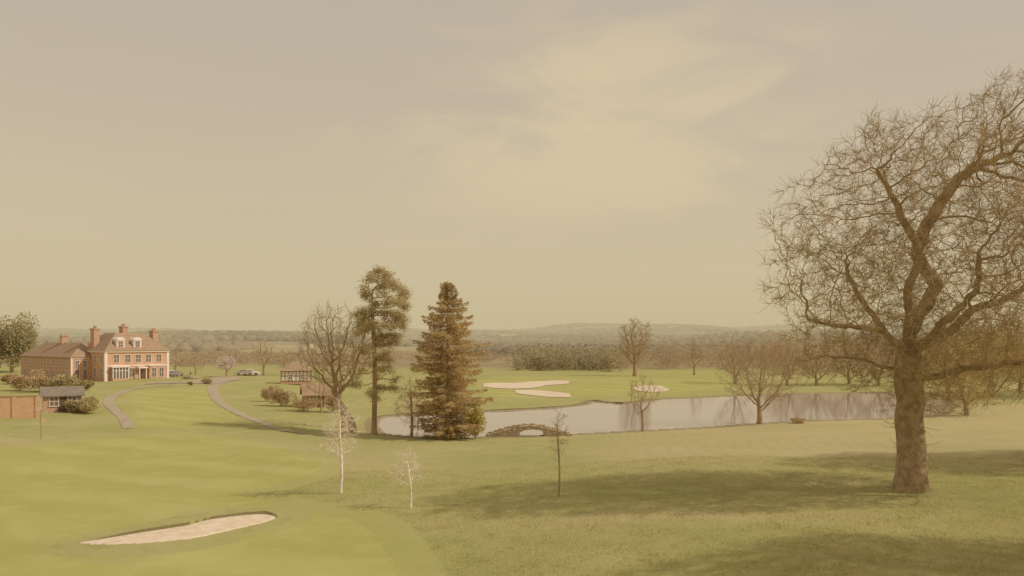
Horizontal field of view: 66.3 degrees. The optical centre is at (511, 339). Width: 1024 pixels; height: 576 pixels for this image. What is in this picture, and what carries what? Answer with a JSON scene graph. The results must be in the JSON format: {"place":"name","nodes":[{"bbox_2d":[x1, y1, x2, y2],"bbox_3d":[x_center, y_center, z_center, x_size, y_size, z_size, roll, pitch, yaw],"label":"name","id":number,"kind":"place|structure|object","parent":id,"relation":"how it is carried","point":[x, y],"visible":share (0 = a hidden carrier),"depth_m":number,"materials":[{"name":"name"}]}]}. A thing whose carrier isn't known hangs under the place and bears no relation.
{"place":"outdoors","nodes":[
{"label":"outdoors","id":0,"kind":"place"},
{"bbox_2d":[103,385,168,427],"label":"gravel path","id":1,"kind":"structure","parent":0,"point":[125,421],"depth_m":104.06,"materials":[{"name":"beige gravel"}]},
{"bbox_2d":[146,376,240,383],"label":"gravel driveway","id":2,"kind":"structure","parent":0,"point":[219,379],"depth_m":172.39,"materials":[{"name":"beige gravel"}]},
{"bbox_2d":[207,382,304,433],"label":"gravel path","id":3,"kind":"structure","parent":0,"point":[212,390],"depth_m":115.01,"materials":[{"name":"beige gravel"}]},
{"bbox_2d":[0,326,1023,575],"bbox_3d":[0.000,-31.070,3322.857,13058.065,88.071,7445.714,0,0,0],"label":"ground","id":4,"kind":"structure","parent":0,"point":[180,454],"depth_m":47.88,"materials":[{"name":"green plant"}]},
{"bbox_2d":[0,374,17,383],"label":"shrub","id":5,"kind":"object","parent":4,"relation":"on","point":[4,378],"visible":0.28,"depth_m":156.70,"materials":[{"name":"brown plant"}]},
{"bbox_2d":[8,374,28,390],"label":"shrub","id":6,"kind":"object","parent":4,"relation":"on","point":[15,381],"visible":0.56,"depth_m":136.78,"materials":[{"name":"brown plant"}]},
{"bbox_2d":[0,396,39,417],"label":"wall bricks","id":7,"kind":"object","parent":4,"relation":"on","point":[17,407],"depth_m":92.25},
{"bbox_2d":[0,395,38,396],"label":"coping","id":8,"kind":"object","parent":7,"relation":"on","point":[21,396],"visible":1,"depth_m":92.42,"materials":[{"name":"stone"}]},
{"bbox_2d":[0,311,40,371],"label":"evergreen tree","id":9,"kind":"object","parent":4,"relation":"on","point":[14,339],"visible":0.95,"depth_m":213.82,"materials":[{"name":"green plant"}]},
{"bbox_2d":[22,369,49,389],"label":"shrub","id":10,"kind":"object","parent":4,"relation":"on","point":[33,380],"visible":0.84,"depth_m":132.00,"materials":[{"name":"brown plant"}]},
{"bbox_2d":[35,405,46,438],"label":"sapling tree","id":11,"kind":"object","parent":4,"relation":"on","point":[40,425],"visible":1,"depth_m":74.53,"materials":[{"name":"brown plant"}]},
{"bbox_2d":[21,356,90,377],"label":"wing walls","id":12,"kind":"structure","parent":4,"relation":"on","point":[50,367],"depth_m":179.38,"materials":[{"name":"brick"}]},
{"bbox_2d":[19,333,169,356],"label":"tiled roof","id":13,"kind":"structure","parent":12,"relation":"on","point":[53,349],"depth_m":176.47,"materials":[{"name":"tile"}]},
{"bbox_2d":[59,324,158,346],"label":"chimneys","id":14,"kind":"object","parent":13,"relation":"on","point":[95,335],"visible":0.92,"depth_m":180.89,"materials":[{"name":"brick"}]},
{"bbox_2d":[42,396,81,412],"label":"walls","id":15,"kind":"structure","parent":4,"relation":"on","point":[45,402],"depth_m":97.79,"materials":[{"name":"brick"}]},
{"bbox_2d":[39,386,84,396],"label":"roof","id":16,"kind":"structure","parent":15,"relation":"on","point":[59,391],"depth_m":99.09,"materials":[{"name":"stone"}]},
{"bbox_2d":[58,396,66,411],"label":"door","id":17,"kind":"structure","parent":15,"relation":"attached to","point":[61,406],"depth_m":98.44,"materials":[{"name":"black wood"}]},
{"bbox_2d":[49,396,76,406],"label":"window frames","id":18,"kind":"structure","parent":15,"relation":"attached to","point":[58,401],"depth_m":98.11,"materials":[{"name":"white wood"}]},
{"bbox_2d":[50,396,75,405],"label":"window glass","id":19,"kind":"object","parent":18,"relation":"in","point":[56,399],"visible":0.71,"depth_m":98.05,"materials":[{"name":"grey glass"}]},
{"bbox_2d":[44,374,80,386],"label":"shrub","id":20,"kind":"object","parent":4,"relation":"on","point":[56,380],"visible":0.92,"depth_m":131.24,"materials":[{"name":"green plant"}]},
{"bbox_2d":[63,396,100,412],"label":"shrub","id":21,"kind":"object","parent":4,"relation":"on","point":[84,405],"visible":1,"depth_m":97.74,"materials":[{"name":"green plant"}]},
{"bbox_2d":[75,379,94,389],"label":"shrub","id":22,"kind":"object","parent":4,"relation":"on","point":[86,384],"visible":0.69,"depth_m":137.21,"materials":[{"name":"green plant"}]},
{"bbox_2d":[73,352,165,380],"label":"brick walls","id":23,"kind":"structure","parent":4,"relation":"on","point":[91,366],"depth_m":173.56,"materials":[{"name":"red brick"}]},
{"bbox_2d":[24,341,163,379],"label":"window glass","id":24,"kind":"object","parent":23,"relation":"in","point":[116,358],"visible":0.81,"depth_m":173.29,"materials":[{"name":"grey glass"}]},
{"bbox_2d":[24,337,169,380],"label":"white trim and frames","id":25,"kind":"structure","parent":23,"relation":"attached to","point":[116,340],"depth_m":173.54,"materials":[{"name":"paint"}]},
{"bbox_2d":[169,371,183,376],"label":"parked car","id":26,"kind":"object","parent":4,"relation":"on","point":[174,373],"visible":0.81,"depth_m":190.31,"materials":[{"name":"paint"}]},
{"bbox_2d":[80,514,274,544],"bbox_3d":[-14.941,8.993,36.749,2.783,0.480,9.193,0,0,36],"label":"sand bunker","id":27,"kind":"object","parent":4,"relation":"on","point":[209,527],"visible":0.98,"depth_m":36.39},
{"bbox_2d":[169,349,185,370],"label":"bare tree","id":28,"kind":"object","parent":4,"relation":"on","point":[176,354],"visible":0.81,"depth_m":202.88,"materials":[{"name":"brown plant"}]},
{"bbox_2d":[183,370,198,378],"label":"stone fountain","id":29,"kind":"object","parent":4,"relation":"on","point":[190,377],"visible":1,"depth_m":180.03,"materials":[{"name":"beige stone"}]},
{"bbox_2d":[186,354,203,374],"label":"bare tree","id":30,"kind":"object","parent":4,"relation":"on","point":[195,364],"visible":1,"depth_m":202.18,"materials":[{"name":"brown plant"}]},
{"bbox_2d":[201,377,212,382],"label":"shrub","id":31,"kind":"object","parent":4,"relation":"on","point":[208,380],"visible":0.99,"depth_m":163.21,"materials":[{"name":"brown plant"}]},
{"bbox_2d":[215,355,236,376],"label":"blossom tree","id":32,"kind":"object","parent":4,"relation":"on","point":[223,367],"visible":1,"depth_m":188.08,"materials":[{"name":"pink plant"}]},
{"bbox_2d":[235,369,252,374],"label":"parked car","id":33,"kind":"object","parent":4,"relation":"on","point":[242,371],"visible":1,"depth_m":197.73,"materials":[{"name":"paint"}]},
{"bbox_2d":[244,369,259,374],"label":"parked car","id":34,"kind":"object","parent":4,"relation":"on","point":[255,372],"visible":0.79,"depth_m":199.17,"materials":[{"name":"paint"}]},
{"bbox_2d":[0,347,515,367],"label":"distant hedgerow trees","id":35,"kind":"object","parent":4,"relation":"on","point":[202,355],"visible":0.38,"depth_m":336.78,"materials":[{"name":"plant"}]},
{"bbox_2d":[251,339,275,375],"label":"bare tree","id":36,"kind":"object","parent":4,"relation":"on","point":[264,363],"visible":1,"depth_m":201.58,"materials":[{"name":"brown plant"}]},
{"bbox_2d":[260,386,273,401],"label":"shrub","id":37,"kind":"object","parent":4,"relation":"on","point":[264,392],"visible":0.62,"depth_m":126.82,"materials":[{"name":"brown plant"}]},
{"bbox_2d":[266,386,297,405],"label":"shrub","id":38,"kind":"object","parent":4,"relation":"on","point":[279,396],"visible":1,"depth_m":119.28,"materials":[{"name":"brown plant"}]},
{"bbox_2d":[274,348,293,367],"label":"bare tree","id":39,"kind":"object","parent":4,"relation":"on","point":[284,365],"visible":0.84,"depth_m":204.04,"materials":[{"name":"brown plant"}]},
{"bbox_2d":[280,361,312,383],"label":"timber framed cottage","id":40,"kind":"structure","parent":4,"relation":"on","point":[291,373],"depth_m":170.79,"materials":[{"name":"paint"}]},
{"bbox_2d":[297,341,312,349],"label":"distant white house","id":41,"kind":"structure","parent":4,"relation":"on","point":[303,345],"depth_m":699.80,"materials":[{"name":"paint"}]},
{"bbox_2d":[291,398,322,409],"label":"shrub","id":42,"kind":"object","parent":4,"relation":"on","point":[301,404],"visible":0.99,"depth_m":112.66,"materials":[{"name":"brown plant"}]},
{"bbox_2d":[301,367,331,412],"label":"bare tree","id":43,"kind":"object","parent":4,"relation":"on","point":[319,394],"visible":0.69,"depth_m":112.56,"materials":[{"name":"brown plant"}]},
{"bbox_2d":[300,383,337,407],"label":"brick outbuilding","id":44,"kind":"structure","parent":4,"relation":"on","point":[307,395],"depth_m":120.20,"materials":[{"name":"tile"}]},
{"bbox_2d":[317,396,323,407],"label":"door","id":45,"kind":"structure","parent":44,"relation":"in","point":[317,396],"depth_m":120.01,"materials":[{"name":"brown wood"}]},
{"bbox_2d":[286,299,376,432],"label":"bare tree","id":46,"kind":"object","parent":4,"relation":"on","point":[335,392],"visible":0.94,"depth_m":90.96,"materials":[{"name":"brown plant"}]},
{"bbox_2d":[323,394,342,411],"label":"shrub","id":47,"kind":"object","parent":4,"relation":"on","point":[330,402],"visible":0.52,"depth_m":113.66,"materials":[{"name":"brown plant"}]},
{"bbox_2d":[310,335,364,427],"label":"bare tree","id":48,"kind":"object","parent":4,"relation":"on","point":[341,385],"visible":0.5,"depth_m":95.47,"materials":[{"name":"brown plant"}]},
{"bbox_2d":[317,395,364,493],"bbox_3d":[-10.142,6.180,46.188,2.938,5.849,2.903,0,0,0],"label":"young birch tree","id":49,"kind":"object","parent":4,"relation":"on","point":[339,436],"visible":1,"depth_m":46.07,"materials":[{"name":"white plant"}]},
{"bbox_2d":[343,264,412,434],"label":"scots pine tree","id":50,"kind":"object","parent":4,"relation":"on","point":[392,338],"visible":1,"depth_m":89.96,"materials":[{"name":"green plant"}]},
{"bbox_2d":[388,447,425,507],"bbox_3d":[-5.564,7.263,42.009,2.175,3.629,1.878,0,0,0],"label":"young birch tree","id":51,"kind":"object","parent":4,"relation":"on","point":[411,479],"visible":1,"depth_m":41.87,"materials":[{"name":"white plant"}]},
{"bbox_2d":[393,374,430,436],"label":"larch tree","id":52,"kind":"object","parent":4,"relation":"on","point":[409,414],"visible":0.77,"depth_m":88.16,"materials":[{"name":"brown plant"}]},
{"bbox_2d":[402,397,429,422],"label":"bare tree","id":53,"kind":"object","parent":4,"relation":"on","point":[416,409],"visible":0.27,"depth_m":103.19,"materials":[{"name":"brown plant"}]},
{"bbox_2d":[407,282,493,439],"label":"fir tree","id":54,"kind":"object","parent":4,"relation":"on","point":[448,428],"visible":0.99,"depth_m":85.62,"materials":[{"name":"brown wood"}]},
{"bbox_2d":[462,405,486,438],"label":"willow shrub","id":55,"kind":"object","parent":4,"relation":"on","point":[474,418],"visible":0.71,"depth_m":85.65,"materials":[{"name":"green plant"}]},
{"bbox_2d":[377,399,649,416],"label":"lake edging","id":56,"kind":"object","parent":4,"relation":"on","point":[536,407],"visible":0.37,"depth_m":125.46,"materials":[{"name":"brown wood"}]},
{"bbox_2d":[21,322,1023,359],"bbox_3d":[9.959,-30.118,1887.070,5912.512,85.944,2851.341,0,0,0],"label":"distant woodland","id":57,"kind":"object","parent":4,"relation":"on","point":[172,339],"visible":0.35,"depth_m":1192.02,"materials":[{"name":"plant"}]},
{"bbox_2d":[483,380,569,388],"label":"sand bunker","id":58,"kind":"object","parent":4,"relation":"on","point":[529,384],"visible":1,"depth_m":177.75},
{"bbox_2d":[486,423,572,436],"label":"stone arch footbridge","id":59,"kind":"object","parent":4,"relation":"on","point":[512,431],"visible":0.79,"depth_m":88.40,"materials":[{"name":"beige stone"}]},
{"bbox_2d":[515,390,570,396],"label":"sand bunker","id":60,"kind":"object","parent":4,"relation":"on","point":[544,393],"visible":1,"depth_m":152.64},
{"bbox_2d":[548,409,570,496],"bbox_3d":[2.507,6.176,42.970,1.616,4.930,1.602,0,0,0],"label":"sapling tree","id":61,"kind":"object","parent":4,"relation":"on","point":[558,451],"visible":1,"depth_m":42.84,"materials":[{"name":"brown plant"}]},
{"bbox_2d":[511,344,625,371],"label":"conifer trees","id":62,"kind":"object","parent":4,"relation":"on","point":[532,357],"visible":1,"depth_m":256.37,"materials":[{"name":"green plant"}]},
{"bbox_2d":[617,315,653,375],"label":"bare tree","id":63,"kind":"object","parent":4,"relation":"on","point":[636,356],"visible":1,"depth_m":215.35,"materials":[{"name":"brown plant"}]},
{"bbox_2d":[628,374,661,430],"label":"bare tree","id":64,"kind":"object","parent":4,"relation":"on","point":[642,414],"visible":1,"depth_m":93.30,"materials":[{"name":"brown plant"}]},
{"bbox_2d":[633,385,668,391],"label":"sand bunker","id":65,"kind":"object","parent":4,"relation":"on","point":[663,389],"visible":0.76,"depth_m":166.18},
{"bbox_2d":[686,338,701,374],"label":"bare tree","id":66,"kind":"object","parent":4,"relation":"on","point":[694,372],"visible":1,"depth_m":227.55,"materials":[{"name":"brown plant"}]},
{"bbox_2d":[612,339,812,368],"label":"distant bare wood","id":67,"kind":"object","parent":4,"relation":"on","point":[669,358],"visible":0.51,"depth_m":281.06,"materials":[{"name":"brown plant"}]},
{"bbox_2d":[713,333,755,383],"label":"bare tree","id":68,"kind":"object","parent":4,"relation":"on","point":[733,359],"visible":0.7,"depth_m":183.59,"materials":[{"name":"brown plant"}]},
{"bbox_2d":[714,333,814,423],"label":"bare tree","id":69,"kind":"object","parent":4,"relation":"on","point":[759,406],"visible":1,"depth_m":101.03,"materials":[{"name":"brown plant"}]},
{"bbox_2d":[770,338,805,384],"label":"bare tree","id":70,"kind":"object","parent":4,"relation":"on","point":[793,368],"visible":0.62,"depth_m":180.76,"materials":[{"name":"brown plant"}]},
{"bbox_2d":[790,417,806,422],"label":"shrub","id":71,"kind":"object","parent":4,"relation":"on","point":[798,420],"visible":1,"depth_m":100.96,"materials":[{"name":"brown plant"}]},
{"bbox_2d":[796,344,843,384],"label":"bare tree","id":72,"kind":"object","parent":4,"relation":"on","point":[816,370],"visible":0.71,"depth_m":179.20,"materials":[{"name":"brown plant"}]},
{"bbox_2d":[826,347,874,383],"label":"bare tree","id":73,"kind":"object","parent":4,"relation":"on","point":[848,373],"visible":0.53,"depth_m":181.79,"materials":[{"name":"brown plant"}]},
{"bbox_2d":[755,330,954,374],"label":"distant bare wood","id":74,"kind":"object","parent":4,"relation":"on","point":[791,353],"visible":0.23,"depth_m":234.17,"materials":[{"name":"brown plant"}]},
{"bbox_2d":[853,342,895,384],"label":"bare tree","id":75,"kind":"object","parent":4,"relation":"on","point":[879,362],"visible":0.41,"depth_m":177.89,"materials":[{"name":"brown plant"}]},
{"bbox_2d":[755,61,1023,493],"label":"oak tree","id":76,"kind":"object","parent":4,"relation":"on","point":[911,474],"visible":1,"depth_m":40.92,"materials":[{"name":"brown plant"}]},
{"bbox_2d":[921,330,974,392],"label":"willow tree","id":77,"kind":"object","parent":4,"relation":"on","point":[944,357],"visible":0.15,"depth_m":158.08,"materials":[{"name":"brown plant"}]},
{"bbox_2d":[934,371,997,415],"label":"willow tree","id":78,"kind":"object","parent":4,"relation":"on","point":[968,396],"visible":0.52,"depth_m":111.26,"materials":[{"name":"brown plant"}]},
{"bbox_2d":[922,323,1023,381],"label":"distant willow wood","id":79,"kind":"object","parent":4,"relation":"on","point":[969,350],"visible":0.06,"depth_m":202.09,"materials":[{"name":"plant"}]},
{"bbox_2d":[958,329,1023,396],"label":"willow tree","id":80,"kind":"object","parent":4,"relation":"on","point":[1011,353],"visible":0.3,"depth_m":146.30,"materials":[{"name":"brown plant"}]},
{"bbox_2d":[974,318,1023,392],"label":"willow tree","id":81,"kind":"object","parent":4,"relation":"on","point":[1004,372],"visible":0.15,"depth_m":154.10,"materials":[{"name":"brown plant"}]},
{"bbox_2d":[1016,341,1023,375],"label":"willow tree","id":82,"kind":"object","parent":4,"relation":"on","point":[1019,357],"visible":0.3,"depth_m":145.65,"materials":[{"name":"brown plant"}]},
{"bbox_2d":[0,0,1023,330],"label":"sky","id":83,"kind":"structure","parent":0,"point":[210,165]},
{"bbox_2d":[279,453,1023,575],"bbox_3d":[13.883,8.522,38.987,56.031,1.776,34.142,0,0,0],"label":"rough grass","id":84,"kind":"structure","parent":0,"point":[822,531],"depth_m":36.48,"materials":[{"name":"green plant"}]},
{"bbox_2d":[378,393,949,437],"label":"lake","id":85,"kind":"structure","parent":0,"point":[673,413],"depth_m":116.64,"materials":[{"name":"beige liquid"}]}
]}

